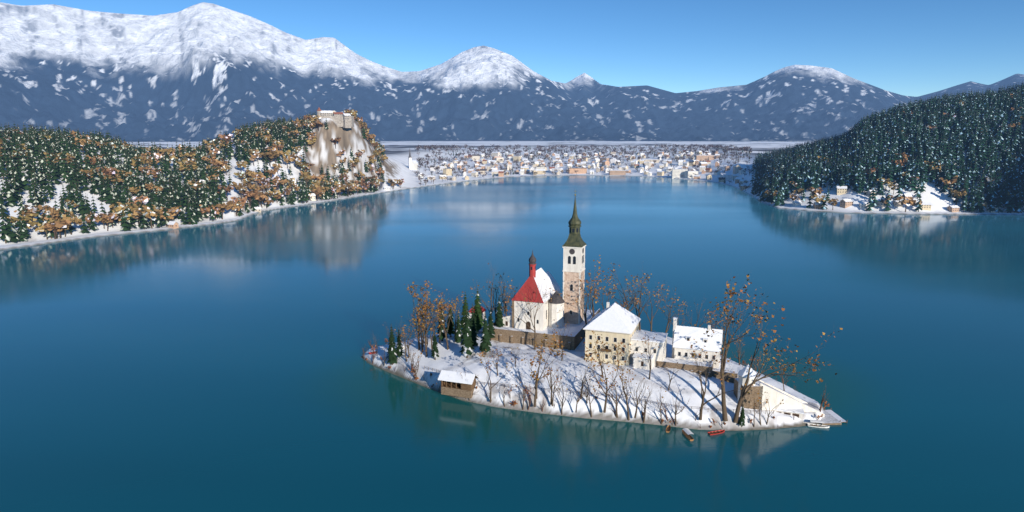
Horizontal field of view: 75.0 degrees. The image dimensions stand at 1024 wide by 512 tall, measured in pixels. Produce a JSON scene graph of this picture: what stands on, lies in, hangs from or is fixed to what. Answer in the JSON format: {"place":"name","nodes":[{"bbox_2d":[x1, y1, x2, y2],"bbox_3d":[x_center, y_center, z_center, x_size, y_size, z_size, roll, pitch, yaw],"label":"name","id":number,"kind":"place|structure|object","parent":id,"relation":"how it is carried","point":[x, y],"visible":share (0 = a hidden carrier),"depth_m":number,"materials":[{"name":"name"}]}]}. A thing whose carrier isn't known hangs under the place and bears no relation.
{"place":"outdoors","nodes":[
{"label":"outdoors","id":0,"kind":"place"},
{"bbox_2d":[0,176,1023,511],"bbox_3d":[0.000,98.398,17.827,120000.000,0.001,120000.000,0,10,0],"label":"lake water","id":1,"kind":"structure","parent":0,"point":[216,368],"depth_m":306.30,"materials":[{"name":"teal liquid"}]},
{"bbox_2d":[666,425,670,432],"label":"rowboat","id":2,"kind":"object","parent":1,"relation":"on","point":[668,428],"visible":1,"depth_m":229.91,"materials":[{"name":"brown wood"}]},
{"bbox_2d":[682,428,693,440],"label":"covered boat","id":3,"kind":"object","parent":1,"relation":"on","point":[686,432],"visible":1,"depth_m":224.44,"materials":[{"name":"white fabric"}]},
{"bbox_2d":[708,430,724,434],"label":"rowboat","id":4,"kind":"object","parent":1,"relation":"on","point":[716,432],"visible":1,"depth_m":227.48,"materials":[{"name":"red paint"}]},
{"bbox_2d":[807,420,829,427],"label":"boat","id":5,"kind":"object","parent":1,"relation":"on","point":[817,425],"visible":1,"depth_m":232.16,"materials":[{"name":"white fabric"}]},
{"bbox_2d":[0,2,1023,249],"bbox_3d":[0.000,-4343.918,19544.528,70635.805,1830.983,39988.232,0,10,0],"label":"terrain","id":6,"kind":"structure","parent":0,"point":[192,76],"depth_m":7651.73,"materials":[{"name":"white snow"}]},
{"bbox_2d":[316,108,353,127],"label":"castle","id":7,"kind":"structure","parent":6,"relation":"on","point":[342,119],"depth_m":1195.21,"materials":[{"name":"stone"}]},
{"bbox_2d":[408,150,417,169],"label":"church","id":8,"kind":"structure","parent":6,"relation":"on","point":[413,164],"depth_m":1565.67,"materials":[{"name":"white paint"}]},
{"bbox_2d":[0,80,1023,242],"bbox_3d":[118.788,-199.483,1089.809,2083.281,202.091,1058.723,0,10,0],"label":"evergreen trees","id":9,"kind":"object","parent":6,"relation":"on","point":[870,138],"visible":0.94,"depth_m":941.27,"materials":[{"name":"green plant"}]},
{"bbox_2d":[0,94,1023,239],"bbox_3d":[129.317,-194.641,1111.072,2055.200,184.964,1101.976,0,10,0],"label":"forest broadleaf","id":10,"kind":"object","parent":6,"relation":"on","point":[59,224],"visible":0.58,"depth_m":923.19,"materials":[{"name":"brown plant"}]},
{"bbox_2d":[413,143,751,190],"bbox_3d":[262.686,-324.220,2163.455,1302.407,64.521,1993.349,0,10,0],"label":"bare trees","id":11,"kind":"object","parent":6,"relation":"on","point":[673,149],"visible":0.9,"depth_m":2260.82,"materials":[{"name":"brown plant"}]},
{"bbox_2d":[168,186,997,228],"bbox_3d":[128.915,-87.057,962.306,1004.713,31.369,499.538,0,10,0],"label":"shore houses","id":12,"kind":"structure","parent":6,"relation":"on","point":[844,203],"depth_m":887.67,"materials":[{"name":"white paint"}]},
{"bbox_2d":[417,151,749,190],"bbox_3d":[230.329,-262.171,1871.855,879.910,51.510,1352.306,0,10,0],"label":"town houses","id":13,"kind":"structure","parent":6,"relation":"on","point":[737,168],"depth_m":1800.36,"materials":[{"name":"white paint"}]},
{"bbox_2d":[418,144,749,182],"bbox_3d":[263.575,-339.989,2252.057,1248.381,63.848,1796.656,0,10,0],"label":"town conifers","id":14,"kind":"object","parent":6,"relation":"on","point":[585,151],"visible":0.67,"depth_m":2221.70,"materials":[{"name":"green plant"}]},
{"bbox_2d":[491,155,731,180],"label":"hotel buildings","id":15,"kind":"structure","parent":6,"relation":"on","point":[676,173],"depth_m":1673.11,"materials":[{"name":"white paint"}]},
{"bbox_2d":[0,0,1023,96],"label":"sky","id":16,"kind":"structure","parent":0,"point":[915,48],"materials":[{"name":"blue"}]},
{"bbox_2d":[361,328,823,430],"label":"island","id":17,"kind":"structure","parent":0,"point":[451,358],"depth_m":250.21,"materials":[{"name":"white snow"}]},
{"bbox_2d":[438,370,478,398],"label":"wooden shelter","id":18,"kind":"object","parent":17,"relation":"on","point":[449,385],"visible":0.96,"depth_m":255.19,"materials":[{"name":"wood"}]},
{"bbox_2d":[469,306,485,322],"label":"chapel","id":19,"kind":"structure","parent":17,"relation":"on","point":[483,312],"depth_m":314.62,"materials":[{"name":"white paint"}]},
{"bbox_2d":[491,249,599,349],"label":"church","id":20,"kind":"structure","parent":17,"relation":"on","point":[549,316],"depth_m":292.82,"materials":[{"name":"white paint"}]},
{"bbox_2d":[387,288,745,426],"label":"evergreen trees","id":21,"kind":"object","parent":17,"relation":"on","point":[473,325],"visible":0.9,"depth_m":285.54,"materials":[{"name":"green plant"}]},
{"bbox_2d":[562,190,585,324],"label":"bell tower","id":22,"kind":"structure","parent":17,"relation":"on","point":[573,246],"depth_m":298.13,"materials":[{"name":"stone"}]},
{"bbox_2d":[361,337,829,428],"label":"bushes","id":23,"kind":"object","parent":17,"relation":"on","point":[528,391],"visible":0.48,"depth_m":247.95,"materials":[{"name":"brown plant"}]},
{"bbox_2d":[425,366,773,413],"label":"shore path fence","id":24,"kind":"object","parent":17,"relation":"on","point":[716,410],"visible":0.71,"depth_m":241.95,"materials":[{"name":"brown wood"}]},
{"bbox_2d":[369,255,842,426],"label":"bare trees","id":25,"kind":"object","parent":17,"relation":"on","point":[425,307],"visible":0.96,"depth_m":245.79,"materials":[{"name":"brown plant"}]},
{"bbox_2d":[583,302,640,365],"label":"house","id":26,"kind":"structure","parent":17,"relation":"on","point":[615,323],"depth_m":262.91,"materials":[{"name":"beige paint"}]},
{"bbox_2d":[630,330,667,369],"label":"house wing","id":27,"kind":"structure","parent":17,"relation":"on","point":[660,340],"depth_m":260.19,"materials":[{"name":"white paint"}]},
{"bbox_2d":[656,357,737,382],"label":"garden terrace walls","id":28,"kind":"structure","parent":17,"relation":"on","point":[687,365],"depth_m":256.71,"materials":[{"name":"stone"}]},
{"bbox_2d":[672,317,722,367],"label":"house","id":29,"kind":"structure","parent":17,"relation":"on","point":[681,343],"depth_m":262.46,"materials":[{"name":"white paint"}]},
{"bbox_2d":[737,364,756,400],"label":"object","id":30,"kind":"structure","parent":17,"relation":"on","point":[743,373],"depth_m":236.00,"materials":[{"name":"white paint"}]},
{"bbox_2d":[774,408,803,418],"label":"boat house","id":31,"kind":"structure","parent":17,"relation":"on","point":[799,412],"depth_m":235.65,"materials":[{"name":"white paint"}]},
{"bbox_2d":[734,378,846,424],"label":"staircase","id":32,"kind":"structure","parent":17,"relation":"on","point":[790,401],"depth_m":236.47,"materials":[{"name":"stone"}]}
]}

